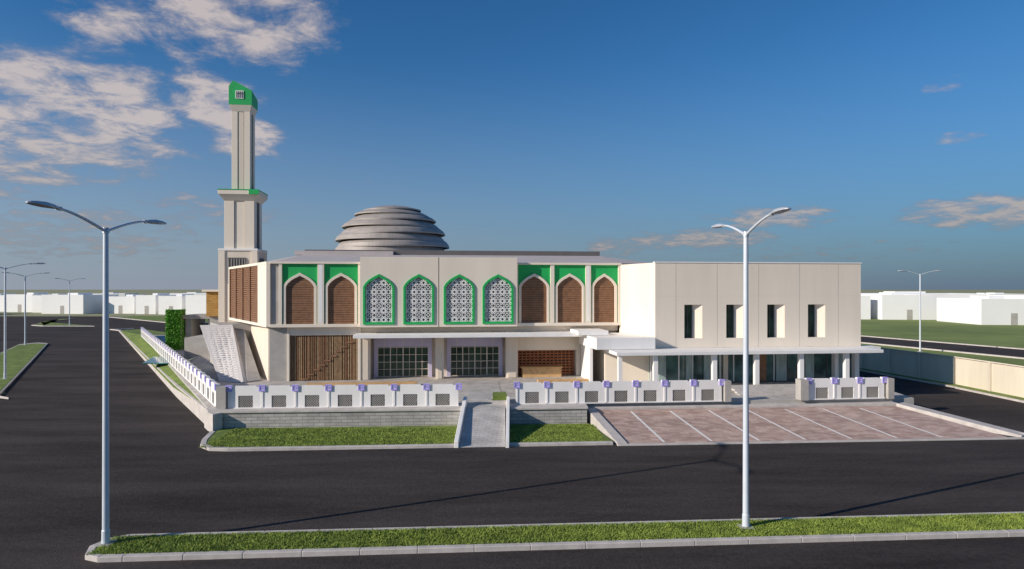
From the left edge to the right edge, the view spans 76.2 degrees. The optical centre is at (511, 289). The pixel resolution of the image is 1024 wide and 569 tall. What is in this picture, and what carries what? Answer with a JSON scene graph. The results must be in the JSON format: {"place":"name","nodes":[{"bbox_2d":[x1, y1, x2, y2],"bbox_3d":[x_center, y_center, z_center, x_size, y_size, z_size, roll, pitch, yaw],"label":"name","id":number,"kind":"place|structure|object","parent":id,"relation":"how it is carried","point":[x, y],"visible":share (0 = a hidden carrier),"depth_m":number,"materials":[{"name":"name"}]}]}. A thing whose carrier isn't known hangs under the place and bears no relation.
{"place":"outdoors","nodes":[
{"label":"outdoors","id":0,"kind":"place"},
{"bbox_2d":[0,293,14,311],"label":"distant white building","id":1,"kind":"structure","parent":0,"point":[1,302],"depth_m":203.44,"materials":[{"name":"grey concrete"}]},
{"bbox_2d":[6,293,51,311],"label":"distant white building","id":2,"kind":"structure","parent":0,"point":[14,302],"depth_m":199.53,"materials":[{"name":"grey concrete"}]},
{"bbox_2d":[32,294,63,312],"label":"distant white building","id":3,"kind":"structure","parent":0,"point":[36,303],"depth_m":195.83,"materials":[{"name":"grey concrete"}]},
{"bbox_2d":[41,293,118,313],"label":"distant white building","id":4,"kind":"structure","parent":0,"point":[86,303],"depth_m":185.59,"materials":[{"name":"white paint"}]},
{"bbox_2d":[93,292,138,295],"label":"distant white building","id":5,"kind":"structure","parent":0,"point":[122,294],"depth_m":379.55,"materials":[{"name":"grey concrete"}]},
{"bbox_2d":[109,294,145,313],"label":"distant white building","id":6,"kind":"structure","parent":0,"point":[126,304],"depth_m":187.37,"materials":[{"name":"white paint"}]},
{"bbox_2d":[136,293,175,313],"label":"distant white building","id":7,"kind":"structure","parent":0,"point":[146,304],"depth_m":183.70,"materials":[{"name":"white paint"}]},
{"bbox_2d":[110,328,221,429],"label":"street side lawn","id":8,"kind":"structure","parent":0,"point":[171,380],"depth_m":49.50,"materials":[{"name":"plant"}]},
{"bbox_2d":[158,294,193,313],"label":"distant white building","id":9,"kind":"structure","parent":0,"point":[177,301],"depth_m":180.68,"materials":[{"name":"white paint"}]},
{"bbox_2d":[170,292,205,294],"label":"distant white building","id":10,"kind":"structure","parent":0,"point":[197,293],"depth_m":382.81,"materials":[{"name":"grey concrete"}]},
{"bbox_2d":[185,295,205,314],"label":"distant white building","id":11,"kind":"structure","parent":0,"point":[195,304],"depth_m":177.65,"materials":[{"name":"white paint"}]},
{"bbox_2d":[198,423,612,451],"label":"front lawn","id":12,"kind":"structure","parent":0,"point":[321,438],"depth_m":30.21,"materials":[{"name":"plant"}]},
{"bbox_2d":[454,381,509,447],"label":"entrance path","id":13,"kind":"structure","parent":0,"point":[481,422],"depth_m":31.78,"materials":[{"name":"grey concrete"}]},
{"bbox_2d":[0,316,1023,568],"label":"road","id":14,"kind":"structure","parent":0,"point":[168,474],"depth_m":23.40,"materials":[{"name":"black asphalt"}]},
{"bbox_2d":[0,343,47,398],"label":"traffic island","id":15,"kind":"structure","parent":14,"relation":"on","point":[20,358],"depth_m":63.60,"materials":[{"name":"concrete"}]},
{"bbox_2d":[0,262,45,378],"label":"street lamp","id":16,"kind":"object","parent":15,"relation":"on","point":[5,350],"visible":0.99,"depth_m":49.95,"materials":[{"name":"metal"}]},
{"bbox_2d":[0,272,47,344],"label":"street lamp","id":17,"kind":"object","parent":15,"relation":"on","point":[25,306],"visible":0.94,"depth_m":80.45,"materials":[{"name":"metal"}]},
{"bbox_2d":[31,319,93,326],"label":"traffic island","id":18,"kind":"structure","parent":14,"relation":"on","point":[45,323],"depth_m":126.50,"materials":[{"name":"concrete"}]},
{"bbox_2d":[54,278,84,324],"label":"street lamp","id":19,"kind":"object","parent":18,"relation":"on","point":[69,295],"visible":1,"depth_m":123.93,"materials":[{"name":"metal"}]},
{"bbox_2d":[111,316,207,322],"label":"traffic island","id":20,"kind":"structure","parent":14,"relation":"on","point":[154,318],"depth_m":152.32,"materials":[{"name":"concrete"}]},
{"bbox_2d":[204,410,222,431],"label":"end pier","id":21,"kind":"structure","parent":14,"relation":"on","point":[210,421],"depth_m":32.03,"materials":[{"name":"concrete"}]},
{"bbox_2d":[223,409,586,427],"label":"retaining wall","id":22,"kind":"structure","parent":14,"relation":"on","point":[363,419],"depth_m":32.80,"materials":[{"name":"stone"}]},
{"bbox_2d":[205,403,587,412],"bbox_3d":[-5.799,6.084,33.314,19.551,0.108,1.276,0,0,-4],"label":"coping","id":23,"kind":"object","parent":22,"relation":"on","point":[434,408],"visible":0.85,"depth_m":32.98,"materials":[{"name":"concrete"}]},
{"bbox_2d":[216,383,461,408],"bbox_3d":[-8.721,5.450,33.413,12.281,1.200,0.550,0,0,-3],"label":"ornamental fence","id":24,"kind":"object","parent":23,"relation":"on","point":[330,396],"visible":1,"depth_m":33.30,"materials":[{"name":"white paint"}]},
{"bbox_2d":[154,335,913,425],"bbox_3d":[-12.250,6.545,59.750,73.500,0.950,53.500,0,0,0],"label":"podium","id":25,"kind":"object","parent":14,"relation":"on","point":[207,368],"visible":0.14,"depth_m":42.00,"materials":[{"name":"grey concrete"}]},
{"bbox_2d":[142,357,196,363],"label":"reflecting pool","id":26,"kind":"structure","parent":25,"relation":"on","point":[157,360],"depth_m":54.89,"materials":[{"name":"liquid"}]},
{"bbox_2d":[166,311,184,348],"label":"wall","id":27,"kind":"structure","parent":25,"relation":"on","point":[177,329],"depth_m":65.16,"materials":[{"name":"green plant"}]},
{"bbox_2d":[164,309,185,349],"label":"leaves","id":28,"kind":"object","parent":27,"relation":"attached to","point":[173,329],"visible":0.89,"depth_m":65.05,"materials":[{"name":"green plant"}]},
{"bbox_2d":[141,327,219,406],"bbox_3d":[-31.363,5.450,58.742,0.250,1.200,60.374,0,0,-33],"label":"ornamental fence","id":29,"kind":"object","parent":25,"relation":"on","point":[202,383],"visible":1,"depth_m":43.81,"materials":[{"name":"white paint"}]},
{"bbox_2d":[183,314,209,355],"bbox_3d":[-29.810,4.350,64.310,4.657,3.500,11.825,0,0,-28],"label":"gate portal","id":30,"kind":"object","parent":25,"relation":"on","point":[195,344],"visible":0.47,"depth_m":60.63,"materials":[{"name":"grey concrete"}]},
{"bbox_2d":[202,290,217,321],"bbox_3d":[-28.400,3.075,67.200,4.800,6.050,6.000,0,0,0],"label":"stone clad annex","id":31,"kind":"object","parent":25,"relation":"on","point":[212,304],"visible":0.12,"depth_m":64.57,"materials":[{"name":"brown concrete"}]},
{"bbox_2d":[217,80,267,321],"bbox_3d":[-25.400,-6.675,61.860,3.710,25.550,3.710,0,0,-6],"label":"minaret","id":32,"kind":"object","parent":25,"relation":"on","point":[243,198],"visible":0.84,"depth_m":60.70,"materials":[{"name":"white paint"}]},
{"bbox_2d":[492,392,506,404],"bbox_3d":[-0.675,5.835,35.000,0.855,0.470,1.547,0,0,-4],"label":"planter box","id":33,"kind":"object","parent":25,"relation":"on","point":[499,398],"visible":0.86,"depth_m":34.34,"materials":[{"name":"concrete"}]},
{"bbox_2d":[200,205,883,394],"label":"mosque","id":34,"kind":"structure","parent":25,"relation":"on","point":[390,291],"depth_m":43.20,"materials":[{"name":"grey concrete"}]},
{"bbox_2d":[363,274,513,324],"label":"green window frames","id":35,"kind":"structure","parent":34,"relation":"in","point":[375,277],"depth_m":43.24,"materials":[{"name":"paint"}]},
{"bbox_2d":[374,337,502,377],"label":"glazed doors","id":36,"kind":"structure","parent":34,"relation":"in","point":[480,356],"depth_m":45.27,"materials":[{"name":"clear glass"}]},
{"bbox_2d":[684,304,824,337],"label":"wing windows","id":37,"kind":"structure","parent":34,"relation":"in","point":[816,312],"depth_m":42.45,"materials":[{"name":"black glass"}]},
{"bbox_2d":[514,379,730,403],"bbox_3d":[5.917,5.450,34.788,11.705,1.200,0.550,0,0,-5],"label":"ornamental fence","id":38,"kind":"object","parent":25,"relation":"on","point":[599,392],"visible":1,"depth_m":34.70,"materials":[{"name":"white paint"}]},
{"bbox_2d":[795,377,893,400],"bbox_3d":[18.348,5.450,35.995,5.423,1.200,0.550,0,0,-6],"label":"ornamental fence","id":39,"kind":"object","parent":25,"relation":"on","point":[832,388],"visible":1,"depth_m":35.90,"materials":[{"name":"white paint"}]},
{"bbox_2d":[85,512,1023,562],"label":"median verge","id":40,"kind":"structure","parent":14,"relation":"on","point":[317,542],"depth_m":18.12,"materials":[{"name":"green plant"}]},
{"bbox_2d":[25,200,166,546],"bbox_3d":[-10.960,2.404,17.620,0.430,8.992,5.032,0,0,5],"label":"street lamp","id":41,"kind":"object","parent":40,"relation":"on","point":[105,536],"visible":1,"depth_m":17.56,"materials":[{"name":"metal"}]},
{"bbox_2d":[711,207,790,529],"bbox_3d":[6.750,2.404,18.850,0.417,8.992,5.032,0,0,-2],"label":"street lamp","id":42,"kind":"object","parent":40,"relation":"on","point":[745,513],"visible":1,"depth_m":18.79,"materials":[{"name":"metal"}]},
{"bbox_2d":[587,402,1023,445],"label":"parking bay","id":43,"kind":"object","parent":14,"relation":"on","point":[652,425],"visible":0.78,"depth_m":32.36,"materials":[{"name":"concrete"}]},
{"bbox_2d":[859,348,1023,397],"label":"wall","id":44,"kind":"structure","parent":14,"relation":"on","point":[1008,379],"depth_m":47.97,"materials":[{"name":"beige concrete"}]},
{"bbox_2d":[861,347,1023,390],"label":"coping","id":45,"kind":"object","parent":44,"relation":"on","point":[989,375],"visible":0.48,"depth_m":47.56,"materials":[{"name":"beige concrete"}]},
{"bbox_2d":[859,369,1023,402],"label":"wall kerb","id":46,"kind":"structure","parent":14,"relation":"on","point":[989,394],"depth_m":46.59,"materials":[{"name":"concrete"}]},
{"bbox_2d":[859,368,1023,399],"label":"wall grass strip","id":47,"kind":"object","parent":14,"relation":"on","point":[996,393],"depth_m":46.75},
{"bbox_2d":[0,290,1023,315],"bbox_3d":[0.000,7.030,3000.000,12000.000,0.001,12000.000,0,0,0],"label":"terrain","id":48,"kind":"structure","parent":0,"point":[148,292],"depth_m":1353.74,"materials":[{"name":"green plant"}]},
{"bbox_2d":[986,293,1023,294],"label":"distant white building","id":49,"kind":"structure","parent":48,"relation":"on","point":[1002,294],"depth_m":313.94,"materials":[{"name":"grey concrete"}]},
{"bbox_2d":[0,0,1023,289],"label":"sky","id":50,"kind":"structure","parent":0,"point":[891,132],"materials":[{"name":"blue"}]},
{"bbox_2d":[861,319,1023,365],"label":"field","id":51,"kind":"structure","parent":0,"point":[1012,336],"depth_m":103.10,"materials":[{"name":"green plant"}]},
{"bbox_2d":[861,295,870,318],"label":"distant white building","id":52,"kind":"structure","parent":51,"relation":"on","point":[865,307],"depth_m":151.21,"materials":[{"name":"white paint"}]},
{"bbox_2d":[861,292,936,319],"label":"distant white building","id":53,"kind":"structure","parent":51,"relation":"on","point":[894,306],"depth_m":149.58,"materials":[{"name":"white paint"}]},
{"bbox_2d":[898,270,941,351],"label":"street lamp","id":54,"kind":"object","parent":51,"relation":"on","point":[920,306],"visible":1,"depth_m":71.96,"materials":[{"name":"metal"}]},
{"bbox_2d":[861,291,986,297],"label":"distant white building","id":55,"kind":"structure","parent":51,"relation":"on","point":[953,295],"depth_m":163.35,"materials":[{"name":"grey concrete"}]},
{"bbox_2d":[937,296,1023,324],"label":"distant white building","id":56,"kind":"structure","parent":51,"relation":"on","point":[990,310],"depth_m":128.61,"materials":[{"name":"white paint"}]},
{"bbox_2d":[987,295,1023,297],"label":"distant white building","id":57,"kind":"structure","parent":51,"relation":"on","point":[1014,296],"depth_m":155.65,"materials":[{"name":"grey concrete"}]},
{"bbox_2d":[861,336,1023,356],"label":"side road","id":58,"kind":"structure","parent":0,"point":[980,349],"depth_m":79.52,"materials":[{"name":"black asphalt"}]},
{"bbox_2d":[861,335,1023,358],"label":"side road kerb","id":59,"kind":"structure","parent":58,"relation":"on","point":[946,350],"depth_m":78.12,"materials":[{"name":"concrete"}]}
]}

